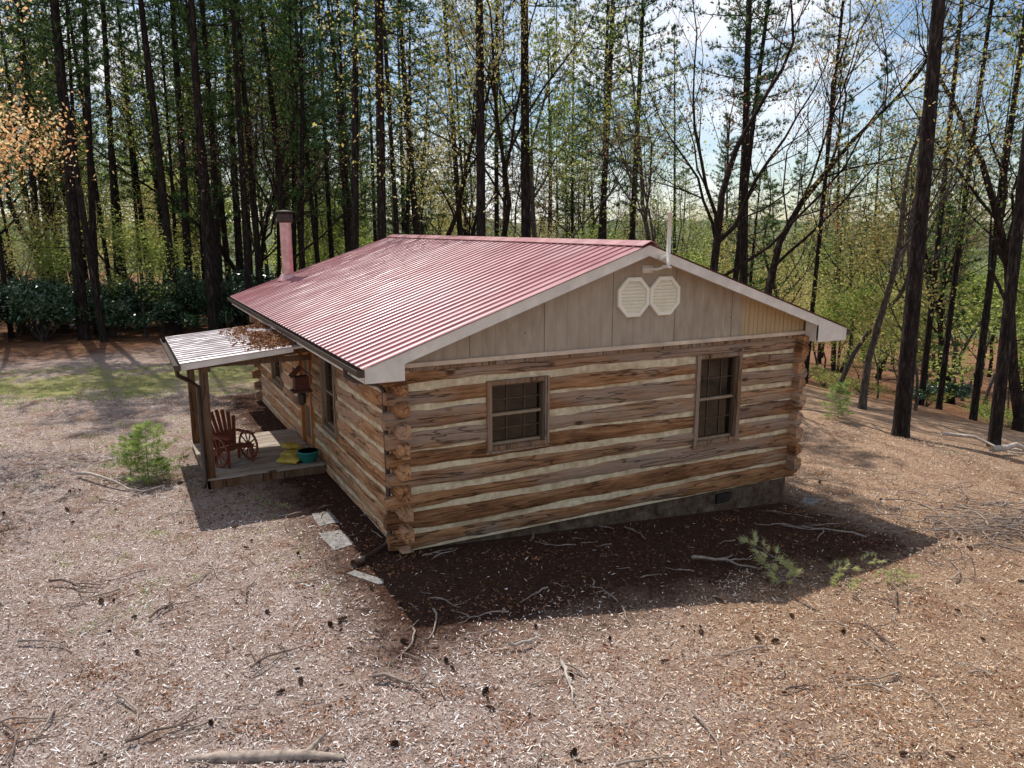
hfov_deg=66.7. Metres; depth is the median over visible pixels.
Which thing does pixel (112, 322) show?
rhododendron bush
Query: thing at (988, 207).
hardwood tree
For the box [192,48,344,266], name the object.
hardwood tree
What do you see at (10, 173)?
hardwood tree
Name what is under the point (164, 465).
young pine shrub
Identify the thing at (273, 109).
pine tree
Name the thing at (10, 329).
pine tree
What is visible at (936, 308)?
hardwood tree
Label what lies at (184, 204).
pine tree
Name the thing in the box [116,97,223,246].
hardwood tree
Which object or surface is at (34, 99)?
pine tree
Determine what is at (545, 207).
hardwood tree
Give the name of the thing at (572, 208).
pine tree
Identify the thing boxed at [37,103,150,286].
hardwood tree
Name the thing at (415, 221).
pine tree
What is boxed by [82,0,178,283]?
pine tree
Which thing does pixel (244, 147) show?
pine tree
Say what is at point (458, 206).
hardwood tree
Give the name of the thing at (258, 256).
pine tree
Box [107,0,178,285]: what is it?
pine tree
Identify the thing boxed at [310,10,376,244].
pine tree
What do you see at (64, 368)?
grass tufts
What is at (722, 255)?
sapling tree
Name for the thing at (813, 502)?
flagstone
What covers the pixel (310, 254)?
sapling tree
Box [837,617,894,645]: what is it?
fallen branch
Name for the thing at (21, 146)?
hardwood tree
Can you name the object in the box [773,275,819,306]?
sapling tree
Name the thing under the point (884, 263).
hardwood tree
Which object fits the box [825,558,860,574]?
fallen pine sprig
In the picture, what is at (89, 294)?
rhododendron bush
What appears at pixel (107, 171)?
hardwood tree
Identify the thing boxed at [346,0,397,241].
pine tree
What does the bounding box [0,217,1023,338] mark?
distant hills
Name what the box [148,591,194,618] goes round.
fallen branch
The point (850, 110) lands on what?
pine tree
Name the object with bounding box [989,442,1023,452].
fallen branch
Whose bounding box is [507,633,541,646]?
fallen branch
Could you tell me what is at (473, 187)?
pine tree
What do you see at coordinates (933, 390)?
understory shrub
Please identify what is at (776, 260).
hardwood tree
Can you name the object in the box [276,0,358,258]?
pine tree
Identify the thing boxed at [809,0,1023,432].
hardwood tree
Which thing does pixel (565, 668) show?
fallen branch
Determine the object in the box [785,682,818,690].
fallen branch
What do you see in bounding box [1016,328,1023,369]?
young pine tree
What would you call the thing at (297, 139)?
pine tree
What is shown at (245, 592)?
fallen branch
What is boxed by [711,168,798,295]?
young pine tree
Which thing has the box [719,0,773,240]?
pine tree
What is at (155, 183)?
pine tree
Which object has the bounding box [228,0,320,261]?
pine tree
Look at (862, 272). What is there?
hardwood tree
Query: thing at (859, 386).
understory shrub
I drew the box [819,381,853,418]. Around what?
young pine shrub
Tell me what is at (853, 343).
sapling tree
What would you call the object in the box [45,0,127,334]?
pine tree
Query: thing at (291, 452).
yellow soil bag
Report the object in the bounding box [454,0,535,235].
pine tree
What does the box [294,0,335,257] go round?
pine tree
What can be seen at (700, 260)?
sapling tree
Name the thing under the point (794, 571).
fallen pine sprig
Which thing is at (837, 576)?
fallen pine sprig
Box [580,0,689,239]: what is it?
pine tree
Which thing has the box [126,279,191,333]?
rhododendron bush
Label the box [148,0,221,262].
pine tree
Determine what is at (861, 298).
sapling tree
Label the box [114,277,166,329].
rhododendron bush
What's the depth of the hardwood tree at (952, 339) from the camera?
43.74 m
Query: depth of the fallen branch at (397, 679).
8.06 m
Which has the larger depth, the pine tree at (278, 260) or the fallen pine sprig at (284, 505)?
the pine tree at (278, 260)
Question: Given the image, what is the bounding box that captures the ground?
[0,271,1023,767]
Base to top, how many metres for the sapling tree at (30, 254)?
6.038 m
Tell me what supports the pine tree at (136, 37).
on the ground
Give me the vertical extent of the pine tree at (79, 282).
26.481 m
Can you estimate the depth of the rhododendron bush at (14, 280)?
33.29 m
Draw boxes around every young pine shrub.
[102,432,160,479]
[109,420,189,482]
[141,455,182,485]
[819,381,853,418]
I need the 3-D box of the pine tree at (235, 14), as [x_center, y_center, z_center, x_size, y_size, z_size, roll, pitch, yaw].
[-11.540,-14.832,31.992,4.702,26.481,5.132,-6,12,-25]
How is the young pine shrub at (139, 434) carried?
on the ground
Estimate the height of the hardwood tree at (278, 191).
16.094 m
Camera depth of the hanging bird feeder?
14.61 m
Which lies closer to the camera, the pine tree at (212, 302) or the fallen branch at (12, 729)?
the fallen branch at (12, 729)
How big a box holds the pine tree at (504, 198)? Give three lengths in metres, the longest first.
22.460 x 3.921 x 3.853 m
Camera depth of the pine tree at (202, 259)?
46.00 m
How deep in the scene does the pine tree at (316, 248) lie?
37.87 m
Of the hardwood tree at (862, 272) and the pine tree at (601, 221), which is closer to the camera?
the pine tree at (601, 221)
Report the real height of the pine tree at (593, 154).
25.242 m
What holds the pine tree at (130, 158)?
on the ground
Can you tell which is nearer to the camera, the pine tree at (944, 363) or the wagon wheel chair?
the wagon wheel chair
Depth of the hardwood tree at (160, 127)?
38.75 m
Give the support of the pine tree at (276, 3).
on the ground
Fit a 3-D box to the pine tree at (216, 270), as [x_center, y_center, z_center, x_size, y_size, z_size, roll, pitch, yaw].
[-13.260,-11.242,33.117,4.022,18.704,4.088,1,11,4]
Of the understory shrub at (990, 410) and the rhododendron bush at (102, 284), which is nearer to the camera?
the understory shrub at (990, 410)
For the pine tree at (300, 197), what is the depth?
33.83 m
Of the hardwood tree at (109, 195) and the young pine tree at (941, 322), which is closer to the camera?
the young pine tree at (941, 322)
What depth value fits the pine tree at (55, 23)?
29.48 m
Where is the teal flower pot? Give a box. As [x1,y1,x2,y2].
[296,447,318,462]
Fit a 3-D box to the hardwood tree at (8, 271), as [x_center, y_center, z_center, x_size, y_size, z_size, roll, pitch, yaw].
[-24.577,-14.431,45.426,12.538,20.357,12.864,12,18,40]
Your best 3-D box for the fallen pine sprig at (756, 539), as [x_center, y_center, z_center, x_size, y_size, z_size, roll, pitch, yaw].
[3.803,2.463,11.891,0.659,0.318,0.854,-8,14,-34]
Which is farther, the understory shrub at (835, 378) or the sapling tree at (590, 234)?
the sapling tree at (590, 234)
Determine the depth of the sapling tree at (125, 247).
33.96 m
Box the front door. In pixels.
[298,352,314,447]
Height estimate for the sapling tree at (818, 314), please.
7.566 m
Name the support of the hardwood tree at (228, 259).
on the ground
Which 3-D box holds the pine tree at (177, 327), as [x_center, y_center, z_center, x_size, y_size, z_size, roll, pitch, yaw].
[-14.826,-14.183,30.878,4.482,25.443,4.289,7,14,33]
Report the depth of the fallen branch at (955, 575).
11.95 m
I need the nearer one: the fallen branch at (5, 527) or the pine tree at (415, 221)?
the fallen branch at (5, 527)
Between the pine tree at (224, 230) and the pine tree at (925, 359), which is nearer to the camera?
the pine tree at (925, 359)
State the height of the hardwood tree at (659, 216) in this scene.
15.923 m
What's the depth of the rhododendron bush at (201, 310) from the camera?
37.74 m
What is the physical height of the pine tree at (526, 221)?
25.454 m
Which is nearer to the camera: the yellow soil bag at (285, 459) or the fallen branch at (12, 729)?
the fallen branch at (12, 729)
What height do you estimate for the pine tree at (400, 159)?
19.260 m
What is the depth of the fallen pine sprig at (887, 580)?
11.29 m
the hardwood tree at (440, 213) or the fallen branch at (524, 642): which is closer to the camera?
the fallen branch at (524, 642)
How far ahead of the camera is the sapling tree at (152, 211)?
49.11 m
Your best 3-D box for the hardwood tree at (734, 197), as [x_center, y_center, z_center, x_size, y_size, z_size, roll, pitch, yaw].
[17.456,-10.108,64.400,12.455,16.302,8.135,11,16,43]
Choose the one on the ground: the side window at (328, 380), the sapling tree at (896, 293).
the sapling tree at (896, 293)
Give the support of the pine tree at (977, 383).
on the ground
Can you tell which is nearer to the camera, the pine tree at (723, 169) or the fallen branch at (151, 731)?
the fallen branch at (151, 731)
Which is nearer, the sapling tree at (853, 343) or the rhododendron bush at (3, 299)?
the rhododendron bush at (3, 299)
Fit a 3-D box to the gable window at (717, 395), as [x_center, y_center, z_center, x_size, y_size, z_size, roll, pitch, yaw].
[3.538,0.261,13.518,1.060,1.615,0.195,-6,13,-27]
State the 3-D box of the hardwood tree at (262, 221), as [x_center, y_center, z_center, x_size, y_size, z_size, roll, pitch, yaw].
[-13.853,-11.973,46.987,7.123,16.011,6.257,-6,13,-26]
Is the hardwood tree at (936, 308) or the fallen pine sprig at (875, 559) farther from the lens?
the hardwood tree at (936, 308)
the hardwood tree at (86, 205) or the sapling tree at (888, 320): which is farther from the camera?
the hardwood tree at (86, 205)
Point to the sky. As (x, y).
(711, 144)
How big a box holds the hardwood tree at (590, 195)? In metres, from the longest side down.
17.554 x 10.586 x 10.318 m
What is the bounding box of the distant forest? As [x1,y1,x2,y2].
[0,1,1023,393]
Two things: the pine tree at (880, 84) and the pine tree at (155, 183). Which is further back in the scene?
the pine tree at (880, 84)
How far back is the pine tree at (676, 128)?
52.64 m
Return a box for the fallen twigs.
[0,453,1023,767]
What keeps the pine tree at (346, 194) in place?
on the ground
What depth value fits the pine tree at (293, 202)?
40.70 m
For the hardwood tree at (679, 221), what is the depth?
45.43 m
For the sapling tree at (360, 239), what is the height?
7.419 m
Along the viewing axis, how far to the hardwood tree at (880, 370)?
56.50 m
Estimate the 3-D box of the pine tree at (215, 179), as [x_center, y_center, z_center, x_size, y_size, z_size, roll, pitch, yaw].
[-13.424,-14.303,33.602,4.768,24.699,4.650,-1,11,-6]
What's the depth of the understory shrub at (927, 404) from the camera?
33.30 m
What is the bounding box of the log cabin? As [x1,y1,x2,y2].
[160,210,851,567]
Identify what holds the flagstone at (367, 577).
on the ground
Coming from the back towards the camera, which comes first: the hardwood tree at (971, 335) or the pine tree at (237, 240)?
the hardwood tree at (971, 335)
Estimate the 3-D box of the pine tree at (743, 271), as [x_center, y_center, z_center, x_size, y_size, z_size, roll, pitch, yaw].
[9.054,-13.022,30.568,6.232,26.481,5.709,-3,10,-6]
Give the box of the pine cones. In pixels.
[2,480,1023,765]
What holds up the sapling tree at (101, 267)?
on the ground
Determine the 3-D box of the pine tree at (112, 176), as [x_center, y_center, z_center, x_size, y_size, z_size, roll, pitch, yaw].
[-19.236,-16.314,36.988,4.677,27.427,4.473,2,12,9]
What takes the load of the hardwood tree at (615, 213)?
on the ground
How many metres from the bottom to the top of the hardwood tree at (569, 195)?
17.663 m
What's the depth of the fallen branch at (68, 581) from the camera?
9.94 m
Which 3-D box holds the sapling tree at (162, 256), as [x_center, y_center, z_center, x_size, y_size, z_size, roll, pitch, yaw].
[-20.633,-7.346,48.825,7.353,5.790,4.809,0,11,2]
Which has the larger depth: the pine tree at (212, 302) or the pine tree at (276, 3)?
the pine tree at (276, 3)
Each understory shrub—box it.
[808,363,828,378]
[809,368,841,386]
[812,370,861,389]
[846,377,891,395]
[894,393,958,407]
[913,383,947,404]
[927,378,972,403]
[958,403,1011,417]
[962,394,1010,414]
[978,404,1011,419]
[978,413,1012,427]
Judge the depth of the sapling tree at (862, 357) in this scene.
40.85 m
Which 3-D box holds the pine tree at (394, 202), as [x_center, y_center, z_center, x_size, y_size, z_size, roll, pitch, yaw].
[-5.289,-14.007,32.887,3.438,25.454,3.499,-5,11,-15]
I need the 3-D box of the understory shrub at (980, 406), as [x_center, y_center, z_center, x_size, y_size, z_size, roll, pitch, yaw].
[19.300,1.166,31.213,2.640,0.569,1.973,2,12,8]
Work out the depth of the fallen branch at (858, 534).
13.24 m
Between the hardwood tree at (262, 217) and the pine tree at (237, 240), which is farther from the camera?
the hardwood tree at (262, 217)
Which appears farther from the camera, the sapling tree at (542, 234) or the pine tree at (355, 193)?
the sapling tree at (542, 234)
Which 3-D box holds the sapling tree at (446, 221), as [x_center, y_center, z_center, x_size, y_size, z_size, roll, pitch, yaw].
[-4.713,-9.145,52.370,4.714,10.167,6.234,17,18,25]
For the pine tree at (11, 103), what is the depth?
37.97 m
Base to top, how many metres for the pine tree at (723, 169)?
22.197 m
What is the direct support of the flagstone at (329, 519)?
on the ground
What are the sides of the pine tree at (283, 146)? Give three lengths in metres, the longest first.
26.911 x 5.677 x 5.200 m
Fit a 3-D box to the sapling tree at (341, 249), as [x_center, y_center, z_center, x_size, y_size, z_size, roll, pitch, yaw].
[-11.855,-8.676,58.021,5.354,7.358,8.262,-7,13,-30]
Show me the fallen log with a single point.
(265, 756)
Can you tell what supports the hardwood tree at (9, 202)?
on the ground
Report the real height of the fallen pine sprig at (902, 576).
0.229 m
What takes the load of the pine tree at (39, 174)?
on the ground
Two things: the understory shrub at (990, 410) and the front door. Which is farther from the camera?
the understory shrub at (990, 410)
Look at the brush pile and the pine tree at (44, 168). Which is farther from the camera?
the pine tree at (44, 168)
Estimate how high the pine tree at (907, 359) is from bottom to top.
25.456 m
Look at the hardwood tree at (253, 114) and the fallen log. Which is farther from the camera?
the hardwood tree at (253, 114)
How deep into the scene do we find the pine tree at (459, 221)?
41.59 m
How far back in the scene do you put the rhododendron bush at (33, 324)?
33.05 m
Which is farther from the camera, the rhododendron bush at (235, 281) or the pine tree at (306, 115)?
the pine tree at (306, 115)
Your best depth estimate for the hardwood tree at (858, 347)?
27.01 m
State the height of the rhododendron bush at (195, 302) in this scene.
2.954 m
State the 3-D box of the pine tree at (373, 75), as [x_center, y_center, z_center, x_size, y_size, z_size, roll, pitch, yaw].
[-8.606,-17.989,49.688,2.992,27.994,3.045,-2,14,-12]
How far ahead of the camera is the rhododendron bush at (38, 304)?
30.98 m
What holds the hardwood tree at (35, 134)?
on the ground
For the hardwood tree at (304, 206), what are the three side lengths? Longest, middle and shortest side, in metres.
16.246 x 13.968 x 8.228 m
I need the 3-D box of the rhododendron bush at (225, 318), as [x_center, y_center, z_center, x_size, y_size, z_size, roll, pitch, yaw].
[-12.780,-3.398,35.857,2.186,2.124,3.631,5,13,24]
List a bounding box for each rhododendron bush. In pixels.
[0,274,74,333]
[0,276,90,340]
[0,283,29,325]
[1,281,73,333]
[4,290,115,329]
[68,286,117,326]
[68,297,138,335]
[72,298,150,337]
[85,277,133,326]
[91,288,147,327]
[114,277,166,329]
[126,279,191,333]
[134,294,207,331]
[162,266,206,327]
[194,279,225,322]
[201,290,246,327]
[202,278,267,325]
[206,280,259,325]
[225,268,276,283]
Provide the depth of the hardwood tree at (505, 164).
25.92 m
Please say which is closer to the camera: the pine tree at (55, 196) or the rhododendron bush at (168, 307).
the rhododendron bush at (168, 307)
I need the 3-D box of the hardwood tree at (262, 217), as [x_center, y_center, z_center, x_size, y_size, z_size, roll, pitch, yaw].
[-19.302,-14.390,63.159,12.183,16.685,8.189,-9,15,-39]
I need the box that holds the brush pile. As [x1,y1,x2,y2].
[761,460,1023,564]
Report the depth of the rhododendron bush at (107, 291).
35.90 m
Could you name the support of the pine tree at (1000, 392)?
on the ground
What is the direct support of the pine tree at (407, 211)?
on the ground
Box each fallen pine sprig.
[276,502,294,508]
[739,531,781,560]
[753,551,803,585]
[767,561,793,583]
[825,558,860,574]
[830,572,861,589]
[858,551,884,565]
[871,567,903,582]
[884,566,920,586]
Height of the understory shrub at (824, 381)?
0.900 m
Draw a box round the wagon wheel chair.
[211,409,257,468]
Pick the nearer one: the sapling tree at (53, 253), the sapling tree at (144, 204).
the sapling tree at (53, 253)
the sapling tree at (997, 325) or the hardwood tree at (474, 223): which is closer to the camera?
the sapling tree at (997, 325)
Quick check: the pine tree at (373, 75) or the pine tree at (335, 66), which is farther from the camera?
the pine tree at (373, 75)
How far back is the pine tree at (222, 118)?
50.28 m
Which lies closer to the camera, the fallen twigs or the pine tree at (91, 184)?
the fallen twigs
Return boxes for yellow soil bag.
[276,455,300,463]
[279,447,301,455]
[280,442,300,449]
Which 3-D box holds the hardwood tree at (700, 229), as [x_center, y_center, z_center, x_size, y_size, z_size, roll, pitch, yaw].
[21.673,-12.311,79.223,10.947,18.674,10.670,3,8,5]
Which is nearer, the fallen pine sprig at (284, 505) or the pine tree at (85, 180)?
the fallen pine sprig at (284, 505)
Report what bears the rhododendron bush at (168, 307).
on the ground
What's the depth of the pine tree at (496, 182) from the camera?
43.86 m
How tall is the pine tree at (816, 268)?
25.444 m
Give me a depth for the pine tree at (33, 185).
36.16 m
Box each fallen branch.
[0,521,13,532]
[2,722,63,765]
[48,578,110,601]
[126,703,205,742]
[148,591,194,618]
[227,578,256,600]
[248,640,305,667]
[372,669,435,693]
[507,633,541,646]
[559,658,575,701]
[691,555,761,569]
[757,522,866,541]
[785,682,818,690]
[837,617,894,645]
[858,579,897,609]
[919,549,992,580]
[941,431,1023,453]
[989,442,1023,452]
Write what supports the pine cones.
on the ground
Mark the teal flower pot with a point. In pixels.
(308, 455)
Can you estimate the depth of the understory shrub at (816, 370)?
38.31 m
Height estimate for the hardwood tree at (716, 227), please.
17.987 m
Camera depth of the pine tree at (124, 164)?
43.01 m
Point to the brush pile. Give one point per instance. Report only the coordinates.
(1019, 519)
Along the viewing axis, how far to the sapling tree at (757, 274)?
38.55 m
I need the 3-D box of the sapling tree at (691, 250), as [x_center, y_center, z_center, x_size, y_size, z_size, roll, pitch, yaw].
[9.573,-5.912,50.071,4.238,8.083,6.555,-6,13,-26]
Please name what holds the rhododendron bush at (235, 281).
on the ground
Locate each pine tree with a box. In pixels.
[0,0,48,324]
[0,0,53,274]
[0,0,60,268]
[0,0,76,281]
[0,0,115,339]
[0,180,14,337]
[4,1,57,231]
[13,1,97,264]
[18,0,124,341]
[25,0,116,283]
[29,0,88,282]
[32,0,112,291]
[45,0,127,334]
[65,0,145,281]
[67,1,150,283]
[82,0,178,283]
[94,0,170,218]
[97,4,155,285]
[102,0,186,334]
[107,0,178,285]
[113,0,170,283]
[118,0,230,326]
[120,0,209,325]
[139,0,253,328]
[140,0,240,330]
[145,0,256,326]
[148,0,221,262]
[150,0,242,281]
[157,0,227,266]
[157,0,284,325]
[157,15,230,280]
[168,0,264,324]
[168,34,238,263]
[186,0,271,263]
[200,0,317,269]
[210,0,274,284]
[212,0,270,274]
[215,0,264,275]
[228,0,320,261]
[243,1,299,185]
[247,0,335,267]
[248,0,328,271]
[248,0,351,269]
[250,0,308,277]
[253,1,329,251]
[254,0,344,263]
[256,0,311,266]
[266,2,330,263]
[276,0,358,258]
[288,0,374,226]
[290,0,446,240]
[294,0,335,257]
[297,0,391,250]
[309,0,352,252]
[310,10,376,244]
[321,9,367,229]
[332,1,386,251]
[340,0,468,234]
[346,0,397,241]
[349,0,409,233]
[358,0,392,220]
[358,0,472,235]
[359,0,457,234]
[408,0,475,235]
[430,0,493,235]
[450,0,537,236]
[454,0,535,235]
[467,0,575,237]
[484,0,531,236]
[544,0,598,238]
[554,0,678,238]
[558,54,616,238]
[566,0,643,238]
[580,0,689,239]
[646,23,697,253]
[670,0,816,284]
[701,121,738,271]
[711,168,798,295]
[713,0,824,279]
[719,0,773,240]
[804,0,870,383]
[819,94,876,355]
[848,48,901,345]
[876,0,1023,437]
[891,204,984,397]
[908,0,1003,405]
[920,0,1023,409]
[949,0,1023,420]
[974,10,1023,377]
[983,4,1023,446]
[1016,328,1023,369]
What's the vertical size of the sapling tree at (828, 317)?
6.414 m
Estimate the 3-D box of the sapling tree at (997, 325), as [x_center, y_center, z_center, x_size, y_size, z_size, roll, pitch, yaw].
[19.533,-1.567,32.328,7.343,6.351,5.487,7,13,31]
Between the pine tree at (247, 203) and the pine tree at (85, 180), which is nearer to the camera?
the pine tree at (85, 180)
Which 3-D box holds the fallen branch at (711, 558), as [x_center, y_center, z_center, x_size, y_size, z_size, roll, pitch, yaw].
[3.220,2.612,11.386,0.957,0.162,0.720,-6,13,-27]
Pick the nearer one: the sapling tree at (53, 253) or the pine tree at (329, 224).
the sapling tree at (53, 253)
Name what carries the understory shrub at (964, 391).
on the ground
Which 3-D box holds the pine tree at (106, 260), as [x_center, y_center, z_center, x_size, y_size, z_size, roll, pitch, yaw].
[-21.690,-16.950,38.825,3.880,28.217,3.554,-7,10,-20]
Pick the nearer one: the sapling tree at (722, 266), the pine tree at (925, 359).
the pine tree at (925, 359)
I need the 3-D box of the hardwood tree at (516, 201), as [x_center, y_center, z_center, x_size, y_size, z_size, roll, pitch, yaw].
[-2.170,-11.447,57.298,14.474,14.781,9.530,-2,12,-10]
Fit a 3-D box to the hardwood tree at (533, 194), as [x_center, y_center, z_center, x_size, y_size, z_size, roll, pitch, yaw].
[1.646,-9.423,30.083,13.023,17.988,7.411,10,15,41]
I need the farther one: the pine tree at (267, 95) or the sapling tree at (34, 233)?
the pine tree at (267, 95)
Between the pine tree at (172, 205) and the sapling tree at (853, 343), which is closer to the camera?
the pine tree at (172, 205)
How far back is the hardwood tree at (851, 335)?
43.29 m
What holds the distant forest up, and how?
on the ground
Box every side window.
[271,362,283,390]
[319,357,338,440]
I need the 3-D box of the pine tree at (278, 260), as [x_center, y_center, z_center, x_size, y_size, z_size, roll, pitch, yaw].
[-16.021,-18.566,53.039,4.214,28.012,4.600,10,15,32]
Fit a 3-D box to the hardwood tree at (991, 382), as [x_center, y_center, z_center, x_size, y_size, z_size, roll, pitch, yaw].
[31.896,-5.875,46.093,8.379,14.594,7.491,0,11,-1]
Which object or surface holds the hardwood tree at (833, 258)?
on the ground
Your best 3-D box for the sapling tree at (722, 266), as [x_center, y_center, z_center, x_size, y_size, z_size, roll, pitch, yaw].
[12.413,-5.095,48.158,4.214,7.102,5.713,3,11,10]
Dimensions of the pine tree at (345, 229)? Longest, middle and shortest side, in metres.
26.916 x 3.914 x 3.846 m
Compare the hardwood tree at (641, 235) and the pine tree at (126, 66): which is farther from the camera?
the hardwood tree at (641, 235)
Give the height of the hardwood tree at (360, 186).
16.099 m
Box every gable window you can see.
[486,375,551,454]
[690,351,742,448]
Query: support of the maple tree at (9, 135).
on the ground
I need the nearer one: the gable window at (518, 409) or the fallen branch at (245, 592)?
the fallen branch at (245, 592)
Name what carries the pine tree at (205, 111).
on the ground
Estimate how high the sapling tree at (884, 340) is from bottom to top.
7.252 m
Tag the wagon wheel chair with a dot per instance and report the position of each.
(225, 439)
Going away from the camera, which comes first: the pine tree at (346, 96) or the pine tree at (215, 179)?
the pine tree at (215, 179)
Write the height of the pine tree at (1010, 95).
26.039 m
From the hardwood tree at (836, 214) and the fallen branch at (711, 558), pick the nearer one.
the fallen branch at (711, 558)
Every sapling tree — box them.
[2,182,85,283]
[2,193,165,302]
[2,217,111,283]
[58,198,152,280]
[67,186,201,336]
[98,198,199,280]
[123,168,189,280]
[123,220,230,279]
[296,217,336,269]
[323,217,386,259]
[334,227,370,246]
[427,183,475,235]
[486,218,537,236]
[499,204,567,237]
[561,202,636,239]
[673,219,732,269]
[674,229,706,264]
[697,213,774,279]
[708,255,731,275]
[725,212,820,305]
[738,254,807,307]
[757,247,847,312]
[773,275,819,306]
[776,277,857,372]
[794,164,957,410]
[804,251,923,397]
[804,266,877,344]
[818,312,879,378]
[823,278,965,377]
[836,263,885,373]
[844,265,970,381]
[857,294,935,376]
[865,279,947,398]
[886,268,1023,418]
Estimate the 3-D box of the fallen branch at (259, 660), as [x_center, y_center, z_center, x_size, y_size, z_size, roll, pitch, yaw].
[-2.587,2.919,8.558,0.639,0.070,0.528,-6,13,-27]
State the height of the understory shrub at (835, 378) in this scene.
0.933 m
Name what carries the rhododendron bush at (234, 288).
on the ground
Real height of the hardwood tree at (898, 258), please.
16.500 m
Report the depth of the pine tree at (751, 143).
33.38 m
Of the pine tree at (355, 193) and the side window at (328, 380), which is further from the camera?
the pine tree at (355, 193)
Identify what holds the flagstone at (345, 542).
on the ground
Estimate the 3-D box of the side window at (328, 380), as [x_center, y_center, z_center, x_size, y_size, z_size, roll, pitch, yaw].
[-3.284,0.209,14.154,0.195,1.425,1.050,-6,13,-27]
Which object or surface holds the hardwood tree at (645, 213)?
on the ground
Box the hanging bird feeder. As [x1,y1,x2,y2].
[288,353,312,404]
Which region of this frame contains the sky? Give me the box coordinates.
[0,0,1023,224]
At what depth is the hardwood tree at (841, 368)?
66.59 m
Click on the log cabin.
(467, 389)
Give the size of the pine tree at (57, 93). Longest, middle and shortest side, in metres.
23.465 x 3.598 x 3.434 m
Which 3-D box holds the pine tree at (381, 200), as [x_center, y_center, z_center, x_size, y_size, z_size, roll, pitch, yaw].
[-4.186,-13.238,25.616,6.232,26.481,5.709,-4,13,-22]
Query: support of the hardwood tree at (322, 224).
on the ground
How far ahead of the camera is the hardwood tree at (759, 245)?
68.17 m
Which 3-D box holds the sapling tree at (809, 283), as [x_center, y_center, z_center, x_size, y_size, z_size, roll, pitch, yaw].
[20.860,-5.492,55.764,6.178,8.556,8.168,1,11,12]
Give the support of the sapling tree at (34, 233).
on the ground
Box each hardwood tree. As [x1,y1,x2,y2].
[0,1,82,199]
[0,3,163,283]
[0,36,161,325]
[0,65,59,178]
[0,73,138,315]
[0,150,50,225]
[1,7,235,271]
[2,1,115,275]
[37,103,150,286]
[49,83,166,240]
[93,1,272,222]
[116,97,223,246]
[128,0,307,274]
[164,0,465,258]
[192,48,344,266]
[210,145,327,256]
[223,50,335,270]
[230,122,342,265]
[275,96,396,254]
[294,95,364,258]
[296,0,593,235]
[312,0,635,236]
[342,45,547,239]
[366,104,485,234]
[395,0,725,238]
[418,130,579,237]
[448,100,594,238]
[472,100,614,238]
[541,0,698,241]
[554,159,663,242]
[560,84,710,239]
[567,0,1023,275]
[595,180,714,262]
[611,159,686,255]
[625,113,718,260]
[662,167,796,280]
[672,183,766,267]
[676,107,874,302]
[719,169,829,301]
[758,0,1023,294]
[759,70,1017,320]
[771,157,980,298]
[788,172,948,311]
[799,112,928,378]
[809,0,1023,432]
[827,211,905,372]
[832,174,1018,379]
[832,200,882,378]
[836,0,1023,393]
[851,78,1023,404]
[857,0,1023,409]
[876,117,1010,400]
[894,212,1020,383]
[944,105,1023,400]
[963,230,1023,403]
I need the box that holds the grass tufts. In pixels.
[0,362,338,632]
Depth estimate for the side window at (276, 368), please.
18.89 m
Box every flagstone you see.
[312,510,338,526]
[319,530,353,550]
[346,570,383,584]
[799,497,818,505]
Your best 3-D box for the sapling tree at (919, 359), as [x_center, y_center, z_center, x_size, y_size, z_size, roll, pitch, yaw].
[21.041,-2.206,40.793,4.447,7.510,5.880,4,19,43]
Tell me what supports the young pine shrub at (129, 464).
on the ground
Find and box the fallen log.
[184,733,344,762]
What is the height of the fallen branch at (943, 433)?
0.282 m
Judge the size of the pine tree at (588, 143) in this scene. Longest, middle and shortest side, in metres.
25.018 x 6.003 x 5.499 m
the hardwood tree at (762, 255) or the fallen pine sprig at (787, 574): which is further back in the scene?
the hardwood tree at (762, 255)
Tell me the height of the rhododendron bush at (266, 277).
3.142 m
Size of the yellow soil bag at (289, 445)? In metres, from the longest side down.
0.385 x 0.310 x 0.142 m
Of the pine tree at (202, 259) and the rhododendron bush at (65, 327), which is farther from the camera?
the pine tree at (202, 259)
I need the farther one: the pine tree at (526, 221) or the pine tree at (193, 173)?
the pine tree at (193, 173)
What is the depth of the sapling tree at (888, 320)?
28.21 m
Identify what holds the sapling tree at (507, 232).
on the ground
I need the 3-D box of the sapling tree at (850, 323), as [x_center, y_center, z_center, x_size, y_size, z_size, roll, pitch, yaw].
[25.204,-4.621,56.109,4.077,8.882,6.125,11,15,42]
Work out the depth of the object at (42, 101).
43.35 m
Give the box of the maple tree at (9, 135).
[0,0,113,217]
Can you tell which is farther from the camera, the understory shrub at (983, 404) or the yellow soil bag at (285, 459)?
the understory shrub at (983, 404)
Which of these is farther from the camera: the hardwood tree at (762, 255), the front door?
the hardwood tree at (762, 255)
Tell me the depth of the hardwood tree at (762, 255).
36.92 m
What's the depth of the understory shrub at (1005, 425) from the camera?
28.79 m
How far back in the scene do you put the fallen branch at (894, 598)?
10.70 m
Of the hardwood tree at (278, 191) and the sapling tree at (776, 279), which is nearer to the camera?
the hardwood tree at (278, 191)
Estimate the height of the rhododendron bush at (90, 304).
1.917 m

